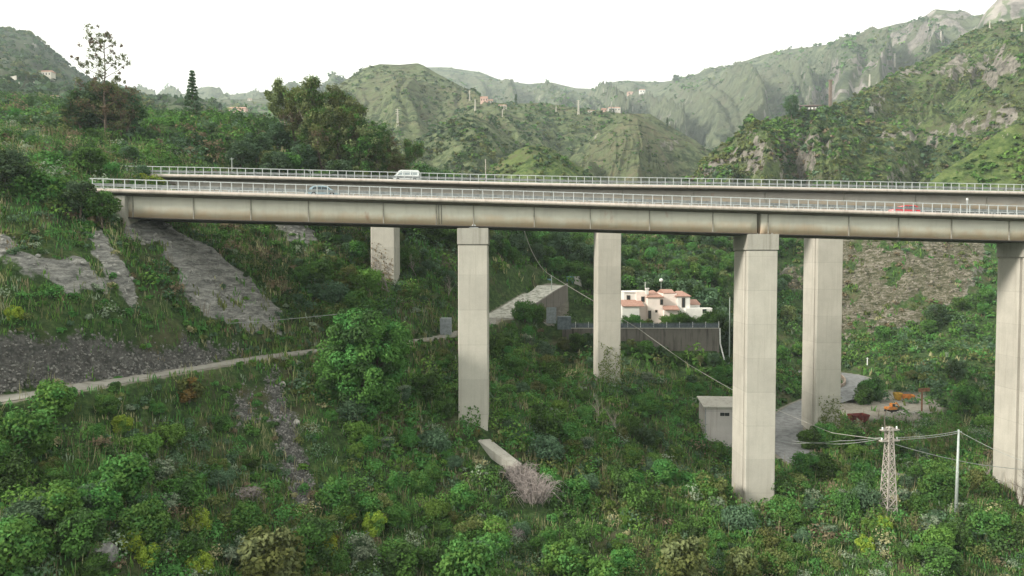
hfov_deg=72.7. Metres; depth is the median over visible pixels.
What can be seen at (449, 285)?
bare tree
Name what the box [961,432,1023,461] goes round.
wire
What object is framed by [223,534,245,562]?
shrub
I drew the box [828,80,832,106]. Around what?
chimney tower
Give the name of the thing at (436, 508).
shrub
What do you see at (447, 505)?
shrub
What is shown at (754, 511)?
shrub
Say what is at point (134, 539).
shrub
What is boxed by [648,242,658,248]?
tree
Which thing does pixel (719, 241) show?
tree
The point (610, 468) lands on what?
shrub
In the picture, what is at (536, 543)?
shrub
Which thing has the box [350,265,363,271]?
tree
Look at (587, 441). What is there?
shrub
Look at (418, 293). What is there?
shrub
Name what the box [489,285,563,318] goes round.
road
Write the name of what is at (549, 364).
shrub
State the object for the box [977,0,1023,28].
crag
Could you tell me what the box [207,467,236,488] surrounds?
shrub
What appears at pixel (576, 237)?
tree
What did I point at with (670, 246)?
tree
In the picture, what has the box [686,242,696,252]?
tree
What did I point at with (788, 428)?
road
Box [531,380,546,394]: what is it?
tree
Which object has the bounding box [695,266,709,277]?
tree
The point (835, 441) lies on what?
wire
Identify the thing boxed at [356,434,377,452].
shrub
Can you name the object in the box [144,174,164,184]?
shrub
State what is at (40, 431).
shrub
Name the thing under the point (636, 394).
shrub
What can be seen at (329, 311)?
shrub
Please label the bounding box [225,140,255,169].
tree
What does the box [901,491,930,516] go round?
shrub
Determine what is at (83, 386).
path
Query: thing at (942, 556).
shrub
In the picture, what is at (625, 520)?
shrub
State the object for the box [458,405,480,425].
creeper
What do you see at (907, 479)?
shrub
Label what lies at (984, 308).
tree
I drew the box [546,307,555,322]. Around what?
metal gate
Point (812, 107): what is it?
long house
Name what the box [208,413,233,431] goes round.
shrub
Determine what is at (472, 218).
viaduct
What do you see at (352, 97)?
tree
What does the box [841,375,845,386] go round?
kerb wall
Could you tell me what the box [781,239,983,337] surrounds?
rubble
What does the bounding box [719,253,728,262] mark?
tree
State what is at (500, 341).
shrub
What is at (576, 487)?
shrub
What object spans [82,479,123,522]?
shrub
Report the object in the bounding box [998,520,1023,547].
shrub
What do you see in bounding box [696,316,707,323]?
shrub
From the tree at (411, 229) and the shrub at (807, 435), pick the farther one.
the tree at (411, 229)
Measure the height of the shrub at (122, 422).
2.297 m
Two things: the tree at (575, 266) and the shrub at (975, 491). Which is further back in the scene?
the tree at (575, 266)
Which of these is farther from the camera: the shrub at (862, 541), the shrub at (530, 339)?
the shrub at (530, 339)
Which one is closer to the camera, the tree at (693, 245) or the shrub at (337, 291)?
the shrub at (337, 291)
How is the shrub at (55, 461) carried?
on the ground
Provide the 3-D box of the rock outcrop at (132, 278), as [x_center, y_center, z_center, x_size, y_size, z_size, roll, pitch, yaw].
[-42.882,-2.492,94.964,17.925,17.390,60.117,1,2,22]
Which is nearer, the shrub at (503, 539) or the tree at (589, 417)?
the shrub at (503, 539)
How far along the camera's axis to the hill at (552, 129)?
662.14 m
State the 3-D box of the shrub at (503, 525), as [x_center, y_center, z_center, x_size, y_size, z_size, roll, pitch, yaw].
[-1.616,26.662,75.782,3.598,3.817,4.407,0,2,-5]
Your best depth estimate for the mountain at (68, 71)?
656.50 m
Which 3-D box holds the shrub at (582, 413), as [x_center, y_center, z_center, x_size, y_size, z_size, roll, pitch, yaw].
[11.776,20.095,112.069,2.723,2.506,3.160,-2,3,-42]
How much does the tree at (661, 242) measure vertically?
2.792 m
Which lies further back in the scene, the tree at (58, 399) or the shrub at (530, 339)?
the shrub at (530, 339)
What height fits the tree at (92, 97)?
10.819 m
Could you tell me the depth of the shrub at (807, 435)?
118.00 m
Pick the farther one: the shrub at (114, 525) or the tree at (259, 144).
the tree at (259, 144)
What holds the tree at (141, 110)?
on the ground
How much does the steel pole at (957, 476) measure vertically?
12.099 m
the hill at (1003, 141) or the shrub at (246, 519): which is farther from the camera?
the hill at (1003, 141)
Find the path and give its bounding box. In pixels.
[0,318,502,401]
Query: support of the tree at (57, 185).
on the ground
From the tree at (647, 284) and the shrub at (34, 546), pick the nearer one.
the shrub at (34, 546)
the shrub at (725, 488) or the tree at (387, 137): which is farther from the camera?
the tree at (387, 137)
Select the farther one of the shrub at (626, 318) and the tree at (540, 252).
the tree at (540, 252)
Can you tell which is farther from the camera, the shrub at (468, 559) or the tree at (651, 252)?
the tree at (651, 252)
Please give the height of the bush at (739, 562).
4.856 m
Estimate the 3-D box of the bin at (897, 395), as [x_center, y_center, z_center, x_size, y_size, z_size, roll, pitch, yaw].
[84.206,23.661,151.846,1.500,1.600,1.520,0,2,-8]
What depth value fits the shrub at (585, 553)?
75.13 m
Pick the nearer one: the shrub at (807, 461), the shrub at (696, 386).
the shrub at (807, 461)
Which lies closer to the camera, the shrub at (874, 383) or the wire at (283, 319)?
the wire at (283, 319)
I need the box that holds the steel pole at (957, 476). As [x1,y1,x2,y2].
[954,429,961,515]
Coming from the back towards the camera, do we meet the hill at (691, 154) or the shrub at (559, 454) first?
the hill at (691, 154)
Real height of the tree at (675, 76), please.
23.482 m
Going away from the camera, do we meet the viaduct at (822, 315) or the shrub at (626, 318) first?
the viaduct at (822, 315)
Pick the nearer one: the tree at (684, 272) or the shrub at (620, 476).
the shrub at (620, 476)
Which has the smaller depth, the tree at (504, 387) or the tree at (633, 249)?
the tree at (504, 387)
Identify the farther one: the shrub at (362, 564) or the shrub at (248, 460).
the shrub at (248, 460)
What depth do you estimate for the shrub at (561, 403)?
109.94 m
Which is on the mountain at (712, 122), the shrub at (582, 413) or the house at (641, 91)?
the house at (641, 91)
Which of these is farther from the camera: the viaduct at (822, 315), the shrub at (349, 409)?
the viaduct at (822, 315)
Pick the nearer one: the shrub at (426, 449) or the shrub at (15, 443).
the shrub at (15, 443)
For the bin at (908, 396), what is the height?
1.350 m
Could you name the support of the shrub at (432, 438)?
on the ground
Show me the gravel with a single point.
(197, 362)
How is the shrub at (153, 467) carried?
on the ground
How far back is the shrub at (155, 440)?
64.47 m
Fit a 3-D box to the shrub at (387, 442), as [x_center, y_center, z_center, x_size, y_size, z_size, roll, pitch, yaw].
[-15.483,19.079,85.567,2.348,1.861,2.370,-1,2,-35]
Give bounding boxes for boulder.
[86,541,118,567]
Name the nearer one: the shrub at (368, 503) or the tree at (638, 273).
the shrub at (368, 503)
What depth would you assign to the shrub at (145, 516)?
54.00 m
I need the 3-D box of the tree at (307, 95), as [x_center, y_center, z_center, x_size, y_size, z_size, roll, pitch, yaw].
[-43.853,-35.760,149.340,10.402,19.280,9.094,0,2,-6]
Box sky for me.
[0,0,996,94]
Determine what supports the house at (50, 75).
on the mountain at (68, 71)
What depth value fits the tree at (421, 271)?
129.33 m
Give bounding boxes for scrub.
[0,26,301,126]
[118,9,982,151]
[205,97,376,127]
[267,64,498,134]
[384,101,684,184]
[413,113,529,177]
[479,145,599,183]
[574,115,707,175]
[662,17,1023,188]
[942,122,1023,190]
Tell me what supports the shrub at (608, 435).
on the ground
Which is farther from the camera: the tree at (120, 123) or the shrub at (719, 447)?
the tree at (120, 123)
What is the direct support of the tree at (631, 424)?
on the ground
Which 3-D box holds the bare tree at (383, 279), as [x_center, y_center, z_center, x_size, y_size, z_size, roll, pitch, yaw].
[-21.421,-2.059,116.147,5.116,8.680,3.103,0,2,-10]
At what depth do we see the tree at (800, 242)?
246.95 m
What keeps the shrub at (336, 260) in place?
on the ground
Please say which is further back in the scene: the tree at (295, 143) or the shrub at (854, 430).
the tree at (295, 143)
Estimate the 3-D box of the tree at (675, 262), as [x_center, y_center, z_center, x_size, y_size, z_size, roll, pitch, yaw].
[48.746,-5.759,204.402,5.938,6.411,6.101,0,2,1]
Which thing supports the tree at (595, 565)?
on the ground
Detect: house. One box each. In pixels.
[39,71,55,80]
[228,107,247,112]
[480,97,487,103]
[608,107,619,112]
[639,89,644,94]
[799,105,822,111]
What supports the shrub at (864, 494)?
on the ground
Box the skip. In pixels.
[847,413,869,421]
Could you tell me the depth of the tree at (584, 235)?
189.80 m
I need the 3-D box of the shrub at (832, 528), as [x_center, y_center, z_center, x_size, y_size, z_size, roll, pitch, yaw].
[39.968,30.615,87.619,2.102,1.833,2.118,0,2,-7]
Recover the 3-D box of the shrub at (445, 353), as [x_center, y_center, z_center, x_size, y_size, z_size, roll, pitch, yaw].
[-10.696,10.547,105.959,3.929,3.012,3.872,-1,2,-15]
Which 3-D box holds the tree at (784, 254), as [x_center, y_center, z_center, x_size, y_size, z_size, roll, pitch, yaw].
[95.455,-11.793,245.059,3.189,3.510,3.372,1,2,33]
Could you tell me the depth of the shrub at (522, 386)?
110.72 m
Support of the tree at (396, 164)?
on the ground
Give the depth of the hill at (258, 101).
1192.76 m
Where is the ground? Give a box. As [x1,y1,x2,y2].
[0,103,1023,575]
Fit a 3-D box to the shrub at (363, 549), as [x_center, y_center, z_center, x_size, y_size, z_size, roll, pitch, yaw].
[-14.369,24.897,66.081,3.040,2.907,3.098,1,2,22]
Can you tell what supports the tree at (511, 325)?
on the ground
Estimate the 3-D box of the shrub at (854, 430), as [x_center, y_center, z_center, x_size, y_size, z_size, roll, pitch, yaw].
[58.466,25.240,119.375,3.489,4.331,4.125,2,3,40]
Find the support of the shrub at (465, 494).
on the ground
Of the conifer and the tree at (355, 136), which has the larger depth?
the conifer
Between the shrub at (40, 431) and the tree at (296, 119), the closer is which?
the shrub at (40, 431)
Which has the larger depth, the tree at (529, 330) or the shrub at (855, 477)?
the tree at (529, 330)
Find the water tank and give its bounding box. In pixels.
[557,316,570,328]
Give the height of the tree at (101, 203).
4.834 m
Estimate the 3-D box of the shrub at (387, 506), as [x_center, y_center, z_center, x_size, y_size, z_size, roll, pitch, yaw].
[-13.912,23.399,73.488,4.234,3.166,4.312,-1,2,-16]
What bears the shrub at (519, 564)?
on the ground
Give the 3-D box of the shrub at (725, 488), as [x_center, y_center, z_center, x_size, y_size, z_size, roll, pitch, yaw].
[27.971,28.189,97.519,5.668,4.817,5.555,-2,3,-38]
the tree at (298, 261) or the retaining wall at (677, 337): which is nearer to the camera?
the tree at (298, 261)
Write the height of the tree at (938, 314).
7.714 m
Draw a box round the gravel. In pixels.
[0,328,315,505]
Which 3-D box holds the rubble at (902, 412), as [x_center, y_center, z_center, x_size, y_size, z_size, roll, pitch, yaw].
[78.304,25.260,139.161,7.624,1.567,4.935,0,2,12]
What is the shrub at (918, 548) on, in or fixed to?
on the ground
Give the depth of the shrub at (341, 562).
63.32 m
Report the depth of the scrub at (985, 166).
270.76 m
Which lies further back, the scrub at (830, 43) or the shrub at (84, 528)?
the scrub at (830, 43)
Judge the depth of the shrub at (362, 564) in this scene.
64.73 m
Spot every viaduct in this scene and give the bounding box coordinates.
[90,178,1023,505]
[128,166,1023,429]
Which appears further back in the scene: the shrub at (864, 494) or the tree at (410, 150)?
the tree at (410, 150)
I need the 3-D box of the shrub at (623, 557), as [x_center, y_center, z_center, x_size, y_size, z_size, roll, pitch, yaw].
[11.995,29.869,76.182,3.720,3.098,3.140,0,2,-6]
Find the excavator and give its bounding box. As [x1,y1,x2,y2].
[884,402,900,412]
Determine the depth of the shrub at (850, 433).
117.19 m
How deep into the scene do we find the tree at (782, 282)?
227.14 m
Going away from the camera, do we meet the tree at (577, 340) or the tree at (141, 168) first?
the tree at (141, 168)
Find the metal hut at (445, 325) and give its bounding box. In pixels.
[440,317,451,334]
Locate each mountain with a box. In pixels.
[0,27,292,122]
[124,9,983,149]
[685,17,1023,188]
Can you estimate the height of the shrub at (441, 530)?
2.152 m
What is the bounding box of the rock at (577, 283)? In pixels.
[574,276,581,286]
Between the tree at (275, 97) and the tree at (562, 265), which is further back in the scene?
the tree at (562, 265)
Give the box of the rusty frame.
[918,388,929,410]
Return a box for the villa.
[621,288,711,323]
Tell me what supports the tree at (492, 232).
on the ground
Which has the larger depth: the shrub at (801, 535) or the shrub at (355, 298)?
the shrub at (355, 298)
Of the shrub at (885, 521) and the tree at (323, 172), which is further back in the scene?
the tree at (323, 172)
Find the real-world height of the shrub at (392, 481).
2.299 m
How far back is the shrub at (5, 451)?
54.43 m
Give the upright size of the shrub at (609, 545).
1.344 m
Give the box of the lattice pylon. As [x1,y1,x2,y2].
[879,426,899,515]
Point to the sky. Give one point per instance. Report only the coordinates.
(233, 46)
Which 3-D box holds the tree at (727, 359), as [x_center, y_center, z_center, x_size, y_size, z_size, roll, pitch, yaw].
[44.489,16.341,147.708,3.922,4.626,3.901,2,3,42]
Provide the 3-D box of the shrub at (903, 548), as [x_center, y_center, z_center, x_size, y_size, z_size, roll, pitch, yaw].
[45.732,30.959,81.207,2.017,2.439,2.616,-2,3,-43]
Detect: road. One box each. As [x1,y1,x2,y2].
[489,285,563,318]
[775,371,871,462]
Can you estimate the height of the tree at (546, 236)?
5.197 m
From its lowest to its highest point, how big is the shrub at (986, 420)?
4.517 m
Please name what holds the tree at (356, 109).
on the ground
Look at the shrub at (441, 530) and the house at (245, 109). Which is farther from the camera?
the house at (245, 109)
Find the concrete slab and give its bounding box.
[478,439,521,474]
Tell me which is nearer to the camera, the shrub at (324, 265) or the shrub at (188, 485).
the shrub at (188, 485)
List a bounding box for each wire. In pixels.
[227,314,336,323]
[795,437,880,443]
[795,439,878,443]
[895,444,1023,469]
[898,431,957,437]
[898,433,956,439]
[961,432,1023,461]
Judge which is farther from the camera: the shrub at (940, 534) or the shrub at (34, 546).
the shrub at (940, 534)
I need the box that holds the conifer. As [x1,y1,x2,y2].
[182,70,202,115]
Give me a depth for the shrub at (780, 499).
92.25 m
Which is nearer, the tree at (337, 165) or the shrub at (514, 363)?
the shrub at (514, 363)
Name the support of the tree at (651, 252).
on the ground
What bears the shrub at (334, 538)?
on the ground
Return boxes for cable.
[524,231,551,275]
[554,277,877,438]
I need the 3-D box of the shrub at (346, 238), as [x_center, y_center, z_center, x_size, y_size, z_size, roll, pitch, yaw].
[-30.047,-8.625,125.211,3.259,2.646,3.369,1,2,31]
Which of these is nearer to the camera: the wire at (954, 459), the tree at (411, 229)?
the wire at (954, 459)
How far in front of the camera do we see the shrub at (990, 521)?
87.34 m
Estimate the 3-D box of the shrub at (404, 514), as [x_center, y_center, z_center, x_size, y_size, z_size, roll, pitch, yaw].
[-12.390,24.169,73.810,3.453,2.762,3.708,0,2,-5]
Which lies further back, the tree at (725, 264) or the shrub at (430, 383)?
the tree at (725, 264)
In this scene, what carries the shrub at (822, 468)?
on the ground
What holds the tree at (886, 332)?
on the ground
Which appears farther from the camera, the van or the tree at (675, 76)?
the tree at (675, 76)
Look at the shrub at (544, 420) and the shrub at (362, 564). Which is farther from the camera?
the shrub at (544, 420)
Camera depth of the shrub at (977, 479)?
100.57 m
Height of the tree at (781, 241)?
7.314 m
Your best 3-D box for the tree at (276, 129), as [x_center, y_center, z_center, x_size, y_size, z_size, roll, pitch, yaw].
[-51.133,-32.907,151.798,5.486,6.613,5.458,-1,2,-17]
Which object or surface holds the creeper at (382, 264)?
attached to the viaduct at (822, 315)
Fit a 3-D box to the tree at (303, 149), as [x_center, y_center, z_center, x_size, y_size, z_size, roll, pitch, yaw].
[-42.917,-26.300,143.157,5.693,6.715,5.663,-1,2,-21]
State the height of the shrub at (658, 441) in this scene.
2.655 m
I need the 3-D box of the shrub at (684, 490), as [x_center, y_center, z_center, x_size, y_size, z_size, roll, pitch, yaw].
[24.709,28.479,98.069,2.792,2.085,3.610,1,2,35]
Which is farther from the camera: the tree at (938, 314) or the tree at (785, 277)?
the tree at (785, 277)
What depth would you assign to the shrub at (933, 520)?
88.45 m
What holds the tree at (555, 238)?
on the ground
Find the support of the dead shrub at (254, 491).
on the ground
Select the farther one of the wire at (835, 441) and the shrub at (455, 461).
the wire at (835, 441)
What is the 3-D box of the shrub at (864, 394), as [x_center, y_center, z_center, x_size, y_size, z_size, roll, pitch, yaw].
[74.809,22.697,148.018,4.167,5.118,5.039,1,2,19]
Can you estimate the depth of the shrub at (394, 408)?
90.97 m
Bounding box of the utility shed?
[697,396,732,445]
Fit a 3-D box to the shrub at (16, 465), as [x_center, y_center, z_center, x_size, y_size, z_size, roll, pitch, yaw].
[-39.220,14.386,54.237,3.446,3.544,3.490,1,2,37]
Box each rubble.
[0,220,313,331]
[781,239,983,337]
[886,409,925,420]
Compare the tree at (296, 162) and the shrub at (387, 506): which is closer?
the shrub at (387, 506)
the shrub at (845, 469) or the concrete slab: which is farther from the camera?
the shrub at (845, 469)
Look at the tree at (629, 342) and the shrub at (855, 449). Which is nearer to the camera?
the shrub at (855, 449)
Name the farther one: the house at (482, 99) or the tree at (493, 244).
the house at (482, 99)
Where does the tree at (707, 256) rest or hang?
on the ground
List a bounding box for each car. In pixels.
[308,186,339,194]
[890,205,919,211]
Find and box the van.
[393,170,419,179]
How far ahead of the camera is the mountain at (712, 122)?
1372.09 m
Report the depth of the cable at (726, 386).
127.32 m
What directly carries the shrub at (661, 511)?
on the ground
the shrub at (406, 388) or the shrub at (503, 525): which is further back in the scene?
the shrub at (406, 388)
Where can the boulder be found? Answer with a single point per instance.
(105, 548)
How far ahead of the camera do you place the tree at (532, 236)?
178.57 m
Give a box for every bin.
[893,392,902,399]
[902,394,915,400]
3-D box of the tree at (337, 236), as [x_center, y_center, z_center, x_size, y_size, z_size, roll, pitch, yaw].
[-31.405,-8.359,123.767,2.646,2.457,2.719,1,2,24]
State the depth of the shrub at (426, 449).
87.92 m
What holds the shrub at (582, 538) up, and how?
on the ground
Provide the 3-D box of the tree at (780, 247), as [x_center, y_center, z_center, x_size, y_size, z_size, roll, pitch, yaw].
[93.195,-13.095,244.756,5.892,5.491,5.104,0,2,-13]
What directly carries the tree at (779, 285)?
on the ground
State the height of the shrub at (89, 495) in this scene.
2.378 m
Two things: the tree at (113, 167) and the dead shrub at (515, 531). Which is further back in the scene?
the tree at (113, 167)
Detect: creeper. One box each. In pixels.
[371,242,393,283]
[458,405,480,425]
[598,343,620,386]
[818,396,845,430]
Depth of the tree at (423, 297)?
120.98 m
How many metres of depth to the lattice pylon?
90.57 m
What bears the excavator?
on the ground
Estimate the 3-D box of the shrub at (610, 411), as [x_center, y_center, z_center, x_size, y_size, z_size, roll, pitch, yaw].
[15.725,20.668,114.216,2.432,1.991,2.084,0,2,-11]
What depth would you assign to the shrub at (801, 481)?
99.47 m
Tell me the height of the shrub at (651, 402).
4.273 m
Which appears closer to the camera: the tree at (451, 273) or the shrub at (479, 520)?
the shrub at (479, 520)
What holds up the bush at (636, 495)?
on the ground
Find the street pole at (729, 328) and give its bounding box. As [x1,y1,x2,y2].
[729,298,729,366]
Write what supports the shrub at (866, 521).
on the ground
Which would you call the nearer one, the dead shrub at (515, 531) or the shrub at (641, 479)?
the dead shrub at (515, 531)
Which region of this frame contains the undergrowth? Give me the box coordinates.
[0,89,1023,575]
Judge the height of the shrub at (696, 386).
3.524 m
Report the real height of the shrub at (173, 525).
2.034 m
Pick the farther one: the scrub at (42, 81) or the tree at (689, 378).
the scrub at (42, 81)
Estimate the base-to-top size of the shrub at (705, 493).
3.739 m
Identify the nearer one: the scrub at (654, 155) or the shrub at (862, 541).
the shrub at (862, 541)
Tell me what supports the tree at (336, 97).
on the ground
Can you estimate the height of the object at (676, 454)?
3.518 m
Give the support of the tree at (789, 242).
on the ground
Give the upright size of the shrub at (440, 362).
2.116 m
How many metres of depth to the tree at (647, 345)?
139.94 m
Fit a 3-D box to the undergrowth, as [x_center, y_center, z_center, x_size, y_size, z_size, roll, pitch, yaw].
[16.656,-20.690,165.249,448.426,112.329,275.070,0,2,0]
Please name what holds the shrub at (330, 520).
on the ground
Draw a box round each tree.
[0,149,36,191]
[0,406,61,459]
[4,168,52,201]
[5,107,24,117]
[24,149,70,168]
[25,378,77,423]
[39,174,71,205]
[40,479,87,522]
[52,90,99,129]
[56,88,99,128]
[59,150,73,160]
[61,180,96,217]
[69,145,109,177]
[70,23,141,134]
[80,80,125,126]
[80,188,123,227]
[86,128,97,135]
[97,88,140,137]
[98,452,154,501]
[100,161,123,178]
[107,90,148,131]
[118,146,139,162]
[133,165,150,175]
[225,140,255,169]
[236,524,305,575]
[242,132,272,161]
[258,150,275,165]
[259,151,293,175]
[264,76,299,124]
[265,121,289,147]
[276,98,306,145]
[282,74,327,155]
[284,152,301,172]
[289,143,317,169]
[290,140,304,151]
[292,258,307,266]
[293,265,310,279]
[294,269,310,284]
[295,105,324,163]
[303,109,338,170]
[311,169,332,176]
[311,303,413,420]
[316,103,356,172]
[320,83,350,159]
[321,232,331,241]
[325,159,353,177]
[331,234,341,244]
[334,94,356,158]
[335,98,368,167]
[340,242,354,257]
[341,114,389,170]
[344,124,373,168]
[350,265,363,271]
[351,166,368,177]
[364,120,393,174]
[368,137,392,178]
[369,252,393,296]
[382,131,399,172]
[388,153,408,175]
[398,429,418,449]
[399,139,425,169]
[402,228,422,233]
[407,257,416,275]
[415,267,426,277]
[418,295,427,304]
[420,170,432,179]
[425,228,449,245]
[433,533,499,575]
[440,270,456,284]
[444,275,455,293]
[445,229,457,253]
[489,240,498,255]
[490,230,495,239]
[492,235,505,253]
[494,238,511,256]
[499,383,517,398]
[501,345,512,355]
[505,247,520,263]
[505,380,515,387]
[506,233,529,254]
[506,322,518,330]
[519,231,538,247]
[522,325,534,334]
[526,243,546,262]
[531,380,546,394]
[537,245,556,260]
[541,256,549,265]
[542,233,558,242]
[547,232,573,256]
[547,256,566,274]
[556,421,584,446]
[557,355,564,362]
[565,260,582,275]
[566,242,589,264]
[568,332,587,351]
[569,232,587,242]
[570,232,583,242]
[575,390,589,401]
[576,266,593,290]
[576,554,618,575]
[581,414,593,424]
[583,333,593,348]
[585,357,592,367]
[586,244,593,263]
[588,249,593,261]
[588,395,606,420]
[605,407,620,441]
[616,426,629,440]
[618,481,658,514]
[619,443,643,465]
[621,246,631,259]
[621,256,625,269]
[621,266,634,276]
[621,273,648,289]
[621,276,632,289]
[621,416,641,434]
[623,245,637,258]
[626,237,638,245]
[626,339,636,348]
[627,259,644,270]
[632,277,656,291]
[633,270,647,278]
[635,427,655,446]
[637,340,653,353]
[638,239,649,249]
[640,272,673,291]
[644,247,657,261]
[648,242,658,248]
[649,237,657,241]
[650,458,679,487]
[654,345,668,358]
[658,239,664,245]
[662,270,671,277]
[663,235,673,239]
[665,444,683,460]
[666,244,674,249]
[668,258,686,272]
[671,278,707,298]
[672,74,679,81]
[673,353,685,363]
[674,235,690,242]
[675,264,683,273]
[679,268,691,278]
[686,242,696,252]
[686,256,698,268]
[686,374,697,382]
[688,262,701,278]
[690,290,720,312]
[693,355,703,363]
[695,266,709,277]
[696,266,715,283]
[697,236,712,245]
[698,258,705,266]
[700,252,713,263]
[703,266,717,283]
[703,287,719,297]
[704,304,733,331]
[707,352,722,366]
[711,388,724,395]
[713,237,726,246]
[713,274,727,287]
[715,249,726,257]
[717,317,733,356]
[718,257,733,270]
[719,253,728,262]
[719,270,729,280]
[720,354,729,366]
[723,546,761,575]
[724,254,733,267]
[776,345,787,354]
[777,244,784,253]
[777,278,786,288]
[777,279,782,293]
[778,238,784,251]
[779,251,787,256]
[780,274,792,283]
[780,305,796,322]
[783,94,799,119]
[783,238,796,247]
[792,341,802,355]
[796,240,803,248]
[800,266,803,275]
[874,325,890,339]
[904,370,918,377]
[920,319,938,333]
[924,304,949,326]
[943,358,966,379]
[950,297,967,311]
[952,384,980,407]
[962,323,977,333]
[976,287,995,302]
[976,302,993,315]
[978,458,997,478]
[1008,469,1023,508]
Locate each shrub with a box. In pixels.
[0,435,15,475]
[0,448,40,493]
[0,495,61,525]
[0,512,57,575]
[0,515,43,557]
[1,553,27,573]
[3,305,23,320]
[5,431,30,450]
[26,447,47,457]
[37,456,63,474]
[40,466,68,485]
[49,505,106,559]
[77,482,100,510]
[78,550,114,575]
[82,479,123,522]
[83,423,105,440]
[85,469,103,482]
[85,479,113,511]
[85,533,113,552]
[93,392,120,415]
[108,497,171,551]
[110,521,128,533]
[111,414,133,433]
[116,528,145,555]
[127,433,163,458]
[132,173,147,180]
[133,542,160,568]
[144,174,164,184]
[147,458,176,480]
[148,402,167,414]
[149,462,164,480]
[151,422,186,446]
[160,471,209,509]
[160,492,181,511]
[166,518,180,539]
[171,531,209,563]
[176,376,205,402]
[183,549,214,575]
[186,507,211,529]
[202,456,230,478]
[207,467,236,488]
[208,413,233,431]
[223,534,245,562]
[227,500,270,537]
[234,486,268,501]
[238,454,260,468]
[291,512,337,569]
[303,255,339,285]
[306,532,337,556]
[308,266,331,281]
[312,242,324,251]
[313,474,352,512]
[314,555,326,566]
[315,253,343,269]
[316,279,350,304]
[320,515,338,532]
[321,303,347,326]
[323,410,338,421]
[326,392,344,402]
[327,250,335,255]
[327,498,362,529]
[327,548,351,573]
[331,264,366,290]
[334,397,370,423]
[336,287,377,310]
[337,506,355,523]
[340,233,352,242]
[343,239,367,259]
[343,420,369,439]
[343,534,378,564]
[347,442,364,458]
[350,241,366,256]
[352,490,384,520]
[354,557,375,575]
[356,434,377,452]
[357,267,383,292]
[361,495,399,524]
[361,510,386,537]
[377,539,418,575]
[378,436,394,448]
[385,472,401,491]
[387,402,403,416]
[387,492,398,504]
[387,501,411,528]
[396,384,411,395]
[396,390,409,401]
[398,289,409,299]
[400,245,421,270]
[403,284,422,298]
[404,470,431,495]
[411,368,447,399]
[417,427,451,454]
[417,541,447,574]
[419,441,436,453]
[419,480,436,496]
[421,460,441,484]
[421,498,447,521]
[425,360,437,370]
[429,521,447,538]
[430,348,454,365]
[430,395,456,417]
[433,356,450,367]
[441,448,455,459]
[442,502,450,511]
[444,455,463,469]
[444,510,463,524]
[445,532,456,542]
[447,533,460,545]
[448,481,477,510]
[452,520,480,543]
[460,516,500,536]
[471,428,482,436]
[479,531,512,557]
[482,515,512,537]
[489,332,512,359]
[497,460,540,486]
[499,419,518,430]
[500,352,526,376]
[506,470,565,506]
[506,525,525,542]
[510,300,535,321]
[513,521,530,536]
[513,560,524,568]
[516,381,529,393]
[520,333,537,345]
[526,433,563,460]
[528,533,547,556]
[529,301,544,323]
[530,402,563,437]
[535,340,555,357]
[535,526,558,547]
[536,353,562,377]
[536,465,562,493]
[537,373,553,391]
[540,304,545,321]
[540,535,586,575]
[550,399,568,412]
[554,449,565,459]
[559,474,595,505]
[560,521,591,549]
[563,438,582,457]
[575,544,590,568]
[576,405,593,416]
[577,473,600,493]
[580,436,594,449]
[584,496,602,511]
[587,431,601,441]
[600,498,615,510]
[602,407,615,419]
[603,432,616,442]
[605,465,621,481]
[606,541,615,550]
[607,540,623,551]
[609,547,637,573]
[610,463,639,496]
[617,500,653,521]
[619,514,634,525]
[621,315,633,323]
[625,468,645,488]
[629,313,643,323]
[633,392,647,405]
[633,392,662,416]
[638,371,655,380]
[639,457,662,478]
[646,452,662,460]
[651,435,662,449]
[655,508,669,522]
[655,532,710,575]
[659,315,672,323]
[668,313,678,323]
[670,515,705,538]
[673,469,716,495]
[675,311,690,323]
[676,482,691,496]
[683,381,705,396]
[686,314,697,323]
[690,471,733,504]
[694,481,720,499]
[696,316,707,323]
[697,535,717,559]
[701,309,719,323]
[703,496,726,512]
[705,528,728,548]
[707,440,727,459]
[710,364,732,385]
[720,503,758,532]
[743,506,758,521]
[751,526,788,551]
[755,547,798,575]
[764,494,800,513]
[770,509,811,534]
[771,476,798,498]
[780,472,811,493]
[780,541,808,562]
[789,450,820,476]
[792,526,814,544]
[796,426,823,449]
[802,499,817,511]
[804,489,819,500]
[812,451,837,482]
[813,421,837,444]
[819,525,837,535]
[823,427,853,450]
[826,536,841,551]
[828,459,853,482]
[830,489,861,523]
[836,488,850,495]
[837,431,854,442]
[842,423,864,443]
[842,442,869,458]
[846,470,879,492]
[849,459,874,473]
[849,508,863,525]
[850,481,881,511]
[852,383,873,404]
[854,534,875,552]
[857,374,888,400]
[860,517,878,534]
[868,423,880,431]
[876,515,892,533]
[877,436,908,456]
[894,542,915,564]
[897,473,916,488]
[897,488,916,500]
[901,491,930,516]
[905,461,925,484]
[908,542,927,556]
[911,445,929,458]
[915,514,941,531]
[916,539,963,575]
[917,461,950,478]
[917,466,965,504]
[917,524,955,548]
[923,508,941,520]
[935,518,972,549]
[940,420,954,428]
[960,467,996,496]
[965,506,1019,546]
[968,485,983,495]
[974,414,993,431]
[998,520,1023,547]
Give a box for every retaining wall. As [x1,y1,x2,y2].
[536,283,567,309]
[562,322,724,359]
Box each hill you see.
[207,98,377,127]
[266,63,504,142]
[385,103,705,183]
[411,115,523,177]
[480,145,603,183]
[569,113,710,184]
[922,121,1023,190]
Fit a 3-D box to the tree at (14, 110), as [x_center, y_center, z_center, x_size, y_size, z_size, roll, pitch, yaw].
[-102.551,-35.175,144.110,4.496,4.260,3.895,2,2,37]
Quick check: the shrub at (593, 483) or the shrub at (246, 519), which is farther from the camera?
the shrub at (593, 483)
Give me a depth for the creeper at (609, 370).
122.41 m

